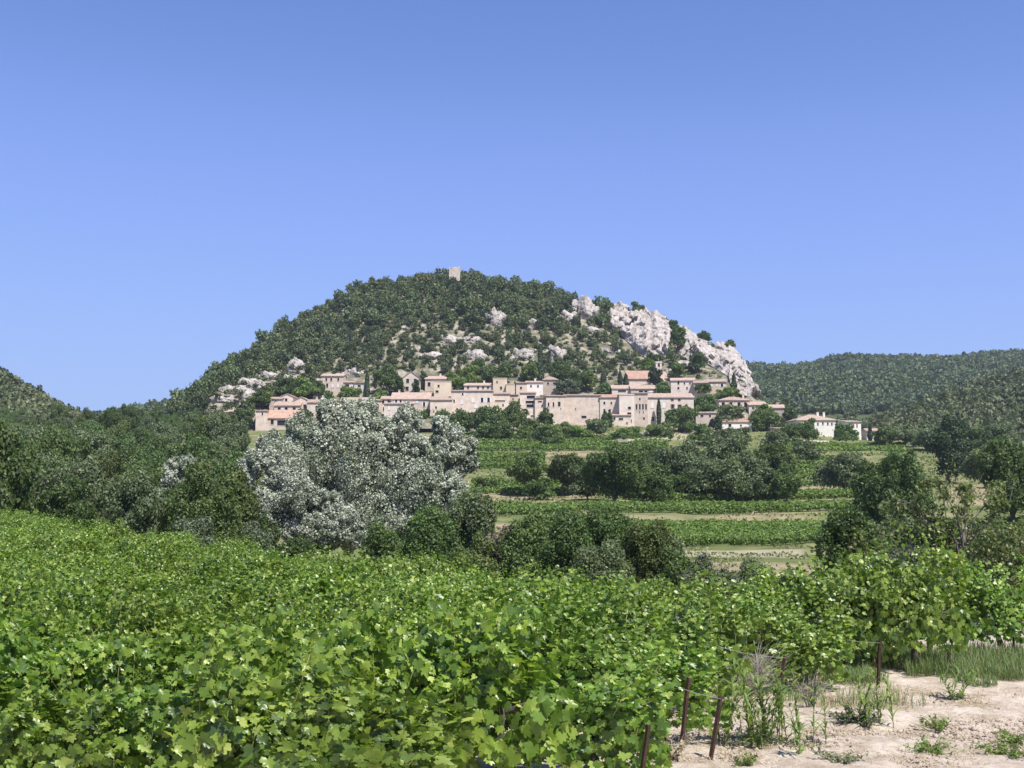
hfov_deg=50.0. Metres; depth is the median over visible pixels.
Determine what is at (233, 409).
stone house
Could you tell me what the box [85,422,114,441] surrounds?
oak tree
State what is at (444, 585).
grape vine
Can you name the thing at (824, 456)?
vine row
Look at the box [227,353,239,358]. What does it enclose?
pine tree
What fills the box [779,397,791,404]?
pine tree
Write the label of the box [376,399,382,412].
stone house
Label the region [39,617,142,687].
grape vine
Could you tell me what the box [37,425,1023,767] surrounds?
ground
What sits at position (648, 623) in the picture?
grape vine
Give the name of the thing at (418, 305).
pine tree
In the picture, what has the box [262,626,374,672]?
grape vine
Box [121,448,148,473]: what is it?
oak tree
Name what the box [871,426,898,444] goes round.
village tree
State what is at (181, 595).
grape vine
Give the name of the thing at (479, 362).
village tree
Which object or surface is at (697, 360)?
village tree
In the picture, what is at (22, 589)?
grape vine
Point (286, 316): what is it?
pine tree
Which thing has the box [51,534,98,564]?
grape vine
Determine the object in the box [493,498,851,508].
vine row
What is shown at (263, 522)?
shrub
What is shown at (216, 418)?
oak tree
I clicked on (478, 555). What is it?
shrub
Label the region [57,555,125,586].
grape vine
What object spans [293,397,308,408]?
stone house
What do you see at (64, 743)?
grape vine
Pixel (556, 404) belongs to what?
stone house
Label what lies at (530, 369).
village tree
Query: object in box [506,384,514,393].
stone house
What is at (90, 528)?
grape vine
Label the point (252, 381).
rock outcrop
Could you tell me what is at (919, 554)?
vine
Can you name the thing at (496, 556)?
dead shrub
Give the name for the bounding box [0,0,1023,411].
sky
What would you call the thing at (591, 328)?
rock outcrop
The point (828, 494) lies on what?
vine row
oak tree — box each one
[0,405,8,419]
[0,416,39,514]
[1,422,26,436]
[9,407,34,422]
[10,427,42,456]
[15,412,34,423]
[15,445,67,503]
[18,418,37,428]
[23,422,46,440]
[26,486,36,513]
[28,459,104,526]
[29,472,98,529]
[32,425,81,465]
[35,450,69,466]
[37,422,60,429]
[40,412,49,425]
[40,422,96,461]
[45,417,61,426]
[49,402,68,419]
[50,422,67,430]
[58,421,87,433]
[61,453,113,523]
[62,418,75,429]
[70,424,113,455]
[72,416,85,423]
[75,407,96,421]
[84,419,100,429]
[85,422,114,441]
[97,448,124,479]
[98,406,122,429]
[101,467,167,537]
[105,419,131,438]
[111,430,140,451]
[114,466,154,482]
[116,403,136,432]
[116,434,168,463]
[121,439,139,453]
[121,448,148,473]
[122,429,150,443]
[128,443,171,461]
[131,426,153,434]
[131,463,154,475]
[132,452,166,470]
[134,408,152,427]
[138,415,154,430]
[146,463,166,479]
[146,467,163,533]
[149,406,165,423]
[150,421,183,443]
[151,430,180,448]
[156,473,211,534]
[157,482,202,535]
[162,457,244,543]
[163,438,172,449]
[165,412,183,427]
[167,420,184,439]
[167,430,221,466]
[180,412,199,428]
[183,422,192,436]
[190,417,200,430]
[192,409,203,417]
[192,423,198,432]
[196,414,212,437]
[197,458,216,475]
[205,409,230,440]
[205,468,259,512]
[210,435,245,457]
[210,442,233,464]
[210,448,263,486]
[211,463,261,535]
[213,418,251,450]
[216,430,247,453]
[444,484,499,550]
[504,449,550,496]
[544,452,585,495]
[566,462,604,499]
[578,440,652,500]
[629,443,663,487]
[635,460,677,501]
[642,445,699,474]
[672,471,724,493]
[673,433,743,489]
[684,457,755,500]
[706,429,773,478]
[731,455,781,500]
[749,442,797,482]
[769,462,802,500]
[791,439,822,460]
[809,451,869,488]
[848,457,889,523]
[856,447,941,520]
[921,411,972,483]
[956,444,990,486]
[972,433,1023,523]
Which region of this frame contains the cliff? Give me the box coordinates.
[607,301,760,396]
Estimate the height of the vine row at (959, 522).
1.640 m
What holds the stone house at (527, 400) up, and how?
on the village hill at (403, 372)
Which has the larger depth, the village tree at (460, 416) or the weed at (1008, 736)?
the village tree at (460, 416)
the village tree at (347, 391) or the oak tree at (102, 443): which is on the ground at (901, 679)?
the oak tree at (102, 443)
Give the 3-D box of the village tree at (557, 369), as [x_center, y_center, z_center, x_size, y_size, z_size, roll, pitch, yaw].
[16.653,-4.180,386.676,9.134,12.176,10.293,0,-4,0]
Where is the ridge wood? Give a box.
[79,398,169,414]
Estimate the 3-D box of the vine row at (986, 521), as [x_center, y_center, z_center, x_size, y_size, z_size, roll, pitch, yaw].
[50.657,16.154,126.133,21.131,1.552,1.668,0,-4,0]
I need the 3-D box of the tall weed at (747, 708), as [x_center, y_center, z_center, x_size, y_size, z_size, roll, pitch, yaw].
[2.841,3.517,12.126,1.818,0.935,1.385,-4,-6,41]
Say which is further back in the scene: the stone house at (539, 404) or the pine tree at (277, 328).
the pine tree at (277, 328)
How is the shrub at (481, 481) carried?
on the ground at (901, 679)
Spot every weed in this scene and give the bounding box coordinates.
[653,733,687,760]
[705,657,842,753]
[725,752,767,767]
[787,669,828,707]
[808,746,868,763]
[825,703,892,728]
[828,667,899,727]
[903,734,967,755]
[912,713,952,732]
[935,665,983,703]
[956,732,1023,758]
[990,725,1023,750]
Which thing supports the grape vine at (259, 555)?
on the ground at (901, 679)
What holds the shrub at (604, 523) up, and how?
on the ground at (901, 679)
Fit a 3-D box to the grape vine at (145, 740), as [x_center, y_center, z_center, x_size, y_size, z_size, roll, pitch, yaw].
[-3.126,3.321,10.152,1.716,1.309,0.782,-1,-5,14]
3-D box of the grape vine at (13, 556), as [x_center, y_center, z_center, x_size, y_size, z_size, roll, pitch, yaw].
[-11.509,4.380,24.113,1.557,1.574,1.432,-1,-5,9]
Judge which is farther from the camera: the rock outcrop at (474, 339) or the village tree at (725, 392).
the rock outcrop at (474, 339)
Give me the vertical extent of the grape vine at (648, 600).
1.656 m
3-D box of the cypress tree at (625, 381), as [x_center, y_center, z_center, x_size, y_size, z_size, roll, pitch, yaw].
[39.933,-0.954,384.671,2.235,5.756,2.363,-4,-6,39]
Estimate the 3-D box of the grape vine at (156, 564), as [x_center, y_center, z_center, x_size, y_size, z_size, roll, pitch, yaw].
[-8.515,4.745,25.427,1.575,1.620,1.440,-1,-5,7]
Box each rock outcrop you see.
[208,395,236,403]
[218,385,246,393]
[234,377,265,391]
[235,388,254,400]
[255,371,296,381]
[286,356,304,372]
[341,367,363,374]
[417,351,452,358]
[438,334,461,343]
[462,336,480,344]
[462,349,487,359]
[485,307,505,325]
[512,348,534,360]
[525,318,541,328]
[544,344,566,359]
[557,309,576,321]
[570,295,599,319]
[587,326,604,336]
[604,348,619,353]
[663,368,671,374]
[669,360,706,368]
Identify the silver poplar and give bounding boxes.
[153,454,204,512]
[235,442,367,556]
[254,395,469,555]
[429,414,480,509]
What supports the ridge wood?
on the far left ridge
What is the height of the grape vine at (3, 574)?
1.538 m
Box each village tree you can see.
[233,402,255,424]
[246,389,273,407]
[271,376,297,394]
[292,375,321,398]
[298,408,313,417]
[313,380,325,398]
[323,390,333,398]
[336,385,363,399]
[369,362,398,389]
[372,388,388,398]
[387,371,405,391]
[411,379,419,391]
[418,369,427,389]
[420,409,433,419]
[434,409,450,418]
[445,371,453,380]
[449,373,466,389]
[449,408,473,431]
[459,364,483,382]
[466,408,490,429]
[469,422,492,437]
[470,358,484,369]
[475,365,496,382]
[479,404,509,426]
[488,423,514,439]
[494,361,512,380]
[500,400,530,430]
[514,425,534,435]
[519,361,539,380]
[521,418,539,432]
[526,423,565,443]
[534,406,554,424]
[546,355,571,380]
[553,378,579,394]
[555,421,571,433]
[566,425,593,437]
[567,369,583,390]
[575,369,597,391]
[584,418,608,434]
[594,382,610,393]
[601,410,613,427]
[605,431,628,439]
[615,426,642,436]
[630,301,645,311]
[638,357,654,370]
[645,424,665,436]
[647,365,662,385]
[650,353,661,360]
[654,380,670,392]
[660,405,698,431]
[660,428,673,438]
[666,362,686,377]
[668,319,678,327]
[669,327,686,351]
[683,423,713,440]
[687,352,707,372]
[693,383,711,393]
[694,394,718,411]
[697,330,711,341]
[706,428,730,444]
[707,415,722,430]
[713,403,745,420]
[714,387,740,397]
[724,339,735,347]
[725,426,755,441]
[748,409,782,431]
[754,403,774,411]
[759,429,791,444]
[780,422,801,440]
[782,407,797,419]
[794,418,821,439]
[832,423,858,441]
[836,410,873,432]
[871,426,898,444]
[891,423,918,446]
[907,420,939,447]
[959,426,984,447]
[978,422,1023,448]
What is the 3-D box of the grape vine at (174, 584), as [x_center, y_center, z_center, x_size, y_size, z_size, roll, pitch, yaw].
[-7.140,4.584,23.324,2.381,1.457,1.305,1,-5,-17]
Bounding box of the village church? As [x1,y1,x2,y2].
[625,358,669,384]
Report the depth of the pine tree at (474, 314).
428.62 m
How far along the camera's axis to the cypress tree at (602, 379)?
377.44 m
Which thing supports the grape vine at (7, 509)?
on the ground at (901, 679)
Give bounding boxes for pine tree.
[165,397,180,413]
[169,388,186,400]
[186,382,198,395]
[187,380,207,396]
[201,378,213,392]
[207,373,220,385]
[209,363,222,370]
[218,369,228,380]
[221,366,234,380]
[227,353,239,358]
[230,353,246,367]
[232,367,240,379]
[246,347,262,360]
[252,347,265,355]
[252,360,263,370]
[255,329,267,339]
[257,330,269,343]
[266,332,282,344]
[271,322,283,332]
[273,318,288,327]
[273,342,283,349]
[273,351,286,365]
[274,349,290,359]
[281,314,291,323]
[294,332,308,343]
[294,345,304,356]
[305,325,318,338]
[309,314,322,320]
[322,323,334,334]
[334,289,346,299]
[344,306,354,318]
[345,283,352,293]
[345,295,358,308]
[348,311,360,326]
[352,279,362,286]
[353,306,366,319]
[356,293,365,304]
[361,281,373,293]
[362,297,374,304]
[366,308,378,316]
[374,289,384,296]
[375,314,386,323]
[377,296,388,309]
[384,287,395,296]
[393,301,402,315]
[396,275,404,281]
[402,299,414,309]
[408,291,419,304]
[414,299,425,316]
[428,283,441,302]
[431,266,440,276]
[437,282,445,291]
[441,268,448,273]
[457,297,472,314]
[460,284,471,296]
[463,295,475,309]
[465,279,478,293]
[466,308,481,325]
[485,276,496,288]
[495,274,507,289]
[497,293,509,306]
[497,304,509,314]
[510,275,521,283]
[517,316,529,328]
[518,282,532,298]
[526,299,537,312]
[543,280,557,294]
[543,302,556,318]
[551,309,559,319]
[568,291,578,300]
[592,296,603,305]
[594,315,605,327]
[598,299,611,313]
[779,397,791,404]
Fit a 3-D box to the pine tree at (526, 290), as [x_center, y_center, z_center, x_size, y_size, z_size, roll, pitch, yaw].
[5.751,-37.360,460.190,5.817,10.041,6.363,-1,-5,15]
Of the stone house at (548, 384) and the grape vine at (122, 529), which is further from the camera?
the stone house at (548, 384)
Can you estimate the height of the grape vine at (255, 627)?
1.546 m
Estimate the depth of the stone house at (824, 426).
326.13 m
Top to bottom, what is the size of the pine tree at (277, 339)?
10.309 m
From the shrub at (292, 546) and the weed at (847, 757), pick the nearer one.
the weed at (847, 757)
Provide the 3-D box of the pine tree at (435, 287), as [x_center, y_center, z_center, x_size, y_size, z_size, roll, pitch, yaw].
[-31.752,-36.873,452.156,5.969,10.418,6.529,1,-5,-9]
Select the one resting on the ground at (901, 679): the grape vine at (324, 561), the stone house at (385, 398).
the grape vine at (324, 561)
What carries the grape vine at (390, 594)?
on the ground at (901, 679)
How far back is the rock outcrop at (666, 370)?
390.60 m
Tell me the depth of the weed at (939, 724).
12.85 m
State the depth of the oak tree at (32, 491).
93.31 m
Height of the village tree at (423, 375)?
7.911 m
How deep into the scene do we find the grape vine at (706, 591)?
21.38 m
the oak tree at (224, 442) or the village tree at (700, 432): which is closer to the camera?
the oak tree at (224, 442)
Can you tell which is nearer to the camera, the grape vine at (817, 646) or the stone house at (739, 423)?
the grape vine at (817, 646)
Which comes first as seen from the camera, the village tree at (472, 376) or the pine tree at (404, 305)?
the village tree at (472, 376)
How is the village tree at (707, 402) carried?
on the village hill at (403, 372)
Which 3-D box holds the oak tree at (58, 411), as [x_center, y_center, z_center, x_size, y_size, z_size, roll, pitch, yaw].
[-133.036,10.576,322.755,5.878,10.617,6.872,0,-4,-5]
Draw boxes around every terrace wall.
[313,395,323,398]
[612,437,667,443]
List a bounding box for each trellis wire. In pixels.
[644,670,719,698]
[707,642,782,657]
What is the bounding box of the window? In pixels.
[277,421,284,425]
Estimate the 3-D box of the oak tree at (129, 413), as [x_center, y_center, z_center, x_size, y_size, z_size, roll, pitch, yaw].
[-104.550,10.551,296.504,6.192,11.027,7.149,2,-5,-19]
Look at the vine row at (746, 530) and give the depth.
108.13 m
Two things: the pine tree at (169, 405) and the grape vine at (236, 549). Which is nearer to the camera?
the grape vine at (236, 549)
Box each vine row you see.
[471,477,580,483]
[471,481,577,487]
[471,483,578,490]
[471,486,574,494]
[476,434,659,439]
[476,443,668,450]
[478,435,668,442]
[478,438,668,445]
[478,440,668,447]
[478,457,544,461]
[479,460,544,464]
[479,462,513,468]
[480,451,545,455]
[480,452,545,458]
[482,501,855,514]
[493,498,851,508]
[493,499,857,511]
[495,499,853,509]
[622,490,856,500]
[622,490,859,499]
[629,486,851,491]
[631,519,806,523]
[632,518,830,522]
[632,520,796,525]
[636,520,788,527]
[643,488,859,492]
[646,520,820,531]
[667,527,819,544]
[669,519,825,530]
[672,523,819,533]
[674,527,819,543]
[677,529,824,545]
[678,520,826,531]
[688,522,821,532]
[784,441,906,445]
[785,443,905,447]
[786,445,906,451]
[791,472,815,478]
[792,454,836,458]
[794,459,826,464]
[794,468,815,474]
[795,463,824,468]
[798,479,839,485]
[866,523,1005,537]
[874,520,1017,525]
[880,515,1023,521]
[942,518,1022,523]
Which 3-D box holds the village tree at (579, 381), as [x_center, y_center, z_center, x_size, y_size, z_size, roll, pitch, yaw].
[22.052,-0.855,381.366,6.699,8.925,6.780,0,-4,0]
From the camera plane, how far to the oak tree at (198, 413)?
318.37 m
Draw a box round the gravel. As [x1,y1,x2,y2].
[568,686,1023,767]
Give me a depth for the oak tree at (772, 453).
174.56 m
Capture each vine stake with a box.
[640,724,650,767]
[680,677,690,739]
[708,696,722,759]
[775,655,786,710]
[876,640,881,687]
[947,652,950,662]
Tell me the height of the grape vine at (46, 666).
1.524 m
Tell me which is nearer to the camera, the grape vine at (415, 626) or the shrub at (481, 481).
the grape vine at (415, 626)
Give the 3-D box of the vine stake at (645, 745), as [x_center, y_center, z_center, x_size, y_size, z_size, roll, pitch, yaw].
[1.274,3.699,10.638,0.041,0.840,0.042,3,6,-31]
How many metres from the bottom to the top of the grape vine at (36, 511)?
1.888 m
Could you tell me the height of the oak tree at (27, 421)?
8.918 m
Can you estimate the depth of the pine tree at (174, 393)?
360.71 m
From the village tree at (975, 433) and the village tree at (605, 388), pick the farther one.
the village tree at (605, 388)
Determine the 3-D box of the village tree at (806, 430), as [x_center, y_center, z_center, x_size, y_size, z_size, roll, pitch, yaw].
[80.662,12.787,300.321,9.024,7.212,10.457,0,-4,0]
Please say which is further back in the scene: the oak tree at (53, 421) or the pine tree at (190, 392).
the pine tree at (190, 392)
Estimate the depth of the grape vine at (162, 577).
21.78 m
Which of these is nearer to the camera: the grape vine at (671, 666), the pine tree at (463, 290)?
the grape vine at (671, 666)
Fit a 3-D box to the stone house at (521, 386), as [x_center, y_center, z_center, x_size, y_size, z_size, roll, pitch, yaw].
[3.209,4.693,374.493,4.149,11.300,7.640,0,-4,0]
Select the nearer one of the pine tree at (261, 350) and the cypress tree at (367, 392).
the cypress tree at (367, 392)
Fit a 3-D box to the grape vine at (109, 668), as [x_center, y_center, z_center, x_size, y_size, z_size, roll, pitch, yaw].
[-4.051,3.387,11.742,1.683,1.573,0.795,-1,-5,7]
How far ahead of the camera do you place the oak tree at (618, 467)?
156.20 m
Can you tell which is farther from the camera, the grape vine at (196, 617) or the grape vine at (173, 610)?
the grape vine at (196, 617)
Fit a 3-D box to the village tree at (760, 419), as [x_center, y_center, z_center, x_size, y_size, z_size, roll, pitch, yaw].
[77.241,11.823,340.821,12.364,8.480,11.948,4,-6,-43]
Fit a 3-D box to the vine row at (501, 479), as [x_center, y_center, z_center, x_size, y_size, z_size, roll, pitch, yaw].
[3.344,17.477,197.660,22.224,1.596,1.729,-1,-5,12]
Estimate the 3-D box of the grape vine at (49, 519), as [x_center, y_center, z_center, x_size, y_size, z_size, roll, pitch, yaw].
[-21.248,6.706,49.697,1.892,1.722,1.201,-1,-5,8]
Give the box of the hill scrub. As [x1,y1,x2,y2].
[187,283,749,428]
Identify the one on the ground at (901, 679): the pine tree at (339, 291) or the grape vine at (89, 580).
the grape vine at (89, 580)
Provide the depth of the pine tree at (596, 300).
473.64 m
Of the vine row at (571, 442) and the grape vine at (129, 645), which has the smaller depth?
the grape vine at (129, 645)
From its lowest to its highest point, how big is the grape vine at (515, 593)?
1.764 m
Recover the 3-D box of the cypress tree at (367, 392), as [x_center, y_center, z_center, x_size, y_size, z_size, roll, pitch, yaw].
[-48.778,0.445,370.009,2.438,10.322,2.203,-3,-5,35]
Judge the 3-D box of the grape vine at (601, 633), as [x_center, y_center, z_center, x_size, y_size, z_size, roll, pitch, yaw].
[0.628,3.432,12.524,1.794,1.680,1.186,-2,-5,19]
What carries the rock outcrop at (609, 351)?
on the village hill at (403, 372)
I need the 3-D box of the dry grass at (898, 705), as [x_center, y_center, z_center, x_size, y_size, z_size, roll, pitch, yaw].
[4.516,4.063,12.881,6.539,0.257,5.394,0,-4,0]
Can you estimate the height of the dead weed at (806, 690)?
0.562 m
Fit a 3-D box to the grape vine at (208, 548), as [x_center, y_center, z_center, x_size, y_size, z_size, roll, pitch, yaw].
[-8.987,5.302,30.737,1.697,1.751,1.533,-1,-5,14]
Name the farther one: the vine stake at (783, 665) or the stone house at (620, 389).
the stone house at (620, 389)
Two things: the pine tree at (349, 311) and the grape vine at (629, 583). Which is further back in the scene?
the pine tree at (349, 311)
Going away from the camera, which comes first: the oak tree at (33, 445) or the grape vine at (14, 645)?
the grape vine at (14, 645)
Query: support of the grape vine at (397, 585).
on the ground at (901, 679)
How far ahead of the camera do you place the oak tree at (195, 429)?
227.22 m
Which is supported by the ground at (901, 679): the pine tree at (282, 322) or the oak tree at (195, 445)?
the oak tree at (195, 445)
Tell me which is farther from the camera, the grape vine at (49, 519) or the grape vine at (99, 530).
the grape vine at (49, 519)
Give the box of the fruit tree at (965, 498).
[867,459,1023,562]
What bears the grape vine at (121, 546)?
on the ground at (901, 679)
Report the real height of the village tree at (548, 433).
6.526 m
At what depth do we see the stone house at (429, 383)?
382.77 m
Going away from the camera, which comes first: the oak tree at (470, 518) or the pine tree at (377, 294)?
the oak tree at (470, 518)
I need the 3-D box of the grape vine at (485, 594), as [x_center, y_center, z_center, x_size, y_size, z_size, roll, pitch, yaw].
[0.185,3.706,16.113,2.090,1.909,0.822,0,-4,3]
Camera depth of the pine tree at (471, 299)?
441.15 m
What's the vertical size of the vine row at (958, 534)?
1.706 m
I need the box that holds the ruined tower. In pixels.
[449,266,460,280]
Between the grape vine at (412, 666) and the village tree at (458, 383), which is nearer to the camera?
the grape vine at (412, 666)
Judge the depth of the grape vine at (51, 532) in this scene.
33.35 m
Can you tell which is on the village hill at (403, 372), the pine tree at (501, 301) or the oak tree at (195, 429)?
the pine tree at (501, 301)
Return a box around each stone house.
[223,408,235,417]
[255,410,268,430]
[267,410,299,430]
[269,397,283,409]
[273,401,301,409]
[280,394,297,400]
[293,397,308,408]
[306,397,338,417]
[321,374,346,395]
[340,395,375,401]
[342,381,356,386]
[353,382,364,396]
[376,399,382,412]
[380,396,390,413]
[383,402,413,417]
[390,390,431,411]
[402,371,421,391]
[424,374,446,390]
[429,396,452,416]
[434,381,451,395]
[450,390,493,416]
[463,381,492,389]
[493,378,506,391]
[493,392,510,413]
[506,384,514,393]
[510,394,518,402]
[515,382,527,398]
[519,391,536,419]
[525,378,543,395]
[534,397,544,418]
[540,395,565,424]
[542,376,558,394]
[563,394,601,424]
[598,394,617,418]
[610,385,629,393]
[611,414,631,426]
[617,394,634,425]
[629,385,655,393]
[631,393,648,426]
[648,391,694,424]
[670,378,695,393]
[693,380,708,396]
[695,411,716,424]
[707,379,726,393]
[716,394,750,408]
[722,418,751,431]
[746,402,766,414]
[768,402,784,416]
[769,427,780,429]
[786,412,835,436]
[836,420,861,439]
[861,428,877,440]
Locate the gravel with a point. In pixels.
(810, 737)
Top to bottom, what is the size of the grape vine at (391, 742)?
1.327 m
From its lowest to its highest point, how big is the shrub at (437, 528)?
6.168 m
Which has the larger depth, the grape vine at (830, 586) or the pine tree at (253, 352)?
the pine tree at (253, 352)
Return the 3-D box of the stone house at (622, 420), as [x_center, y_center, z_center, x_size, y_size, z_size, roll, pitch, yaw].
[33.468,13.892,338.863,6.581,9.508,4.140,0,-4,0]
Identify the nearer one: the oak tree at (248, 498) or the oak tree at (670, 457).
the oak tree at (248, 498)
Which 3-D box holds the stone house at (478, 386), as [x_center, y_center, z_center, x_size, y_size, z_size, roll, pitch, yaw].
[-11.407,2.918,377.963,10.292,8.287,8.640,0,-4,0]
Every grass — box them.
[440,424,1023,593]
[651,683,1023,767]
[750,638,1023,708]
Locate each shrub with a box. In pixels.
[169,515,214,549]
[239,520,276,555]
[257,510,281,549]
[276,536,317,563]
[356,520,411,574]
[396,501,467,573]
[452,531,501,577]
[475,477,498,487]
[479,522,515,582]
[497,504,559,586]
[522,477,556,499]
[529,503,598,584]
[543,511,570,551]
[571,534,636,588]
[579,500,640,560]
[615,515,678,586]
[646,542,694,597]
[665,535,686,553]
[677,550,733,599]
[711,555,778,597]
[754,567,806,594]
[810,502,886,589]
[845,525,886,579]
[866,541,920,582]
[879,511,924,553]
[894,517,952,560]
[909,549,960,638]
[927,517,962,562]
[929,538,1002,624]
[956,518,1003,569]
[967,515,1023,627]
[1008,522,1022,577]
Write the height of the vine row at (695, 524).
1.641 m
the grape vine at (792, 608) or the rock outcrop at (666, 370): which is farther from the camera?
the rock outcrop at (666, 370)
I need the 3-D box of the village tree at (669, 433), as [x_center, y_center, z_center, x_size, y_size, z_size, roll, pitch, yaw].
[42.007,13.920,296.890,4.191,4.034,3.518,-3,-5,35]
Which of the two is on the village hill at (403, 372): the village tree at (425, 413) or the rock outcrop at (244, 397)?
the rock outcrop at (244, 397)
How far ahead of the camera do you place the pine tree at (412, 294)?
447.50 m
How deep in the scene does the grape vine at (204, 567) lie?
23.11 m
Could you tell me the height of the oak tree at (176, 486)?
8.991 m
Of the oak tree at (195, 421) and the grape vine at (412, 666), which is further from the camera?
the oak tree at (195, 421)
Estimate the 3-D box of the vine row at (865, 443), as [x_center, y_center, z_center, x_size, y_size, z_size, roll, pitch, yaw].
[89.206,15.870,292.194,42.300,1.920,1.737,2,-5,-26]
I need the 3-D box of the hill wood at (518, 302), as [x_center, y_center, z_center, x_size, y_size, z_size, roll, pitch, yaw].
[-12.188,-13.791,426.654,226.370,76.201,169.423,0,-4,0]
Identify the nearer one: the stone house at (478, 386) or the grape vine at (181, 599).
the grape vine at (181, 599)
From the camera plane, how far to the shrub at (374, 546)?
59.08 m
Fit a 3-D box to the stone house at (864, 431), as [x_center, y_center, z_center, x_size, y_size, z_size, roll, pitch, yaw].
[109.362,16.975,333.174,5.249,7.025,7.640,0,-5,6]
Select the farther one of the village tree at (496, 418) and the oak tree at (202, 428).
the village tree at (496, 418)
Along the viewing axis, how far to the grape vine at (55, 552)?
23.82 m
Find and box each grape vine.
[0,513,34,531]
[0,521,41,539]
[0,524,41,548]
[0,534,40,566]
[0,538,40,562]
[0,548,26,570]
[0,549,41,608]
[0,552,79,586]
[0,552,111,647]
[0,560,76,607]
[0,567,78,615]
[0,589,83,674]
[0,593,44,690]
[0,611,60,767]
[0,626,124,719]
[0,674,134,767]
[1,507,10,516]
[1,512,22,519]
[2,595,18,624]
[3,541,80,578]
[4,508,28,515]
[5,528,64,559]
[8,522,54,537]
[11,514,41,525]
[11,547,89,569]
[11,562,114,609]
[14,506,45,517]
[17,518,55,531]
[20,518,52,534]
[28,513,64,525]
[28,524,73,546]
[29,527,100,568]
[32,513,76,534]
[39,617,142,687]
[41,526,78,538]
[47,569,116,593]
[47,590,118,624]
[49,562,142,584]
[50,521,76,532]
[50,564,150,621]
[50,627,201,758]
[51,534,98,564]
[54,528,103,559]
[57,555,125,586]
[58,576,181,666]
[64,514,112,535]
[64,533,116,551]
[64,547,137,581]
[66,523,116,543]
[82,672,255,767]
[84,552,113,571]
[89,538,148,562]
[90,516,136,544]
[95,564,171,592]
[97,542,175,578]
[97,571,175,613]
[101,564,184,608]
[103,527,150,549]
[107,581,253,658]
[108,553,177,578]
[111,530,185,572]
[120,587,205,626]
[120,624,205,683]
[122,594,173,631]
[127,531,158,543]
[128,564,206,596]
[129,536,177,567]
[142,612,294,763]
[145,578,216,605]
[147,527,197,545]
[150,546,214,576]
[151,629,372,767]
[152,540,215,585]
[152,559,210,593]
[154,528,204,550]
[156,537,198,557]
[156,590,257,646]
[157,568,221,600]
[175,542,219,563]
[175,620,291,677]
[186,559,248,589]
[191,536,248,563]
[192,545,252,568]
[192,545,289,592]
[192,594,255,625]
[193,614,255,652]
[195,571,277,625]
[196,543,248,572]
[205,562,274,607]
[205,568,327,645]
[214,532,264,556]
[227,592,267,619]
[228,598,401,757]
[230,552,316,597]
[233,551,281,567]
[234,539,280,560]
[239,557,317,599]
[248,586,367,655]
[249,592,309,620]
[255,598,354,636]
[256,551,278,568]
[257,567,323,598]
[259,677,477,767]
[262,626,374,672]
[274,554,381,627]
[275,547,353,586]
[276,544,331,567]
[282,556,351,597]
[304,543,351,567]
[312,547,389,584]
[326,593,505,767]
[327,556,446,641]
[331,566,407,595]
[332,584,422,609]
[334,591,428,658]
[349,621,420,722]
[355,555,397,578]
[360,560,410,577]
[372,546,442,595]
[372,584,431,599]
[376,571,446,595]
[380,551,431,574]
[383,549,452,572]
[383,586,426,606]
[387,573,476,624]
[388,587,512,641]
[403,572,472,606]
[406,569,487,598]
[414,612,544,727]
[415,548,487,592]
[415,586,584,767]
[416,573,472,601]
[432,559,494,605]
[458,593,523,615]
[459,570,534,605]
[464,573,541,611]
[468,570,594,649]
[479,567,531,589]
[487,570,564,599]
[491,608,638,737]
[492,583,603,669]
[516,559,586,595]
[516,569,626,624]
[519,642,676,767]
[524,569,665,650]
[531,583,609,610]
[534,575,601,590]
[542,588,682,699]
[575,578,657,605]
[580,618,736,743]
[591,593,691,626]
[598,562,776,694]
[599,574,664,595]
[605,609,703,653]
[637,583,700,615]
[645,569,725,610]
[661,585,749,679]
[664,600,798,680]
[665,579,753,618]
[678,583,735,606]
[695,580,794,663]
[731,572,810,614]
[738,549,852,636]
[738,598,857,689]
[739,588,869,667]
[776,571,861,647]
[780,547,900,670]
[822,550,913,646]
[847,519,984,668]
[848,554,947,627]
[888,557,982,651]
[943,549,1023,649]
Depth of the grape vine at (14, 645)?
11.87 m
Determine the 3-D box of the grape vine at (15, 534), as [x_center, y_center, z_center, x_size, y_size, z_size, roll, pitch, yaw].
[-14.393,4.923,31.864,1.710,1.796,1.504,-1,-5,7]
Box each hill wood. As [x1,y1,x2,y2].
[169,271,791,427]
[746,348,1023,413]
[859,368,1023,440]
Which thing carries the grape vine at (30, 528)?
on the ground at (901, 679)
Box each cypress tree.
[363,370,370,396]
[501,352,504,362]
[536,344,544,380]
[547,355,551,369]
[598,370,606,391]
[617,370,622,384]
[623,374,628,384]
[656,398,661,424]
[730,374,736,387]
[867,423,872,440]
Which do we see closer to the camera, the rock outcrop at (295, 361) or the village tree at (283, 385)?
the village tree at (283, 385)
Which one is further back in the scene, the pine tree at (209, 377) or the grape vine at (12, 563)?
the pine tree at (209, 377)
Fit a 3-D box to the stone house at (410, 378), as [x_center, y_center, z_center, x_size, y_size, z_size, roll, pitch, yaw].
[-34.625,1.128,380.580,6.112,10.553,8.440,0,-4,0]
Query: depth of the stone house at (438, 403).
338.30 m
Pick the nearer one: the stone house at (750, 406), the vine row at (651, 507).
the vine row at (651, 507)
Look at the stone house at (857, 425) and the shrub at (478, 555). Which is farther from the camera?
the stone house at (857, 425)
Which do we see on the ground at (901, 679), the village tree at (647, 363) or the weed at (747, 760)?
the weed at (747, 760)
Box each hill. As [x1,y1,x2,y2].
[0,366,98,424]
[170,289,861,437]
[797,363,885,419]
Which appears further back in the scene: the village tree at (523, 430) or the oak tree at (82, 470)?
the village tree at (523, 430)

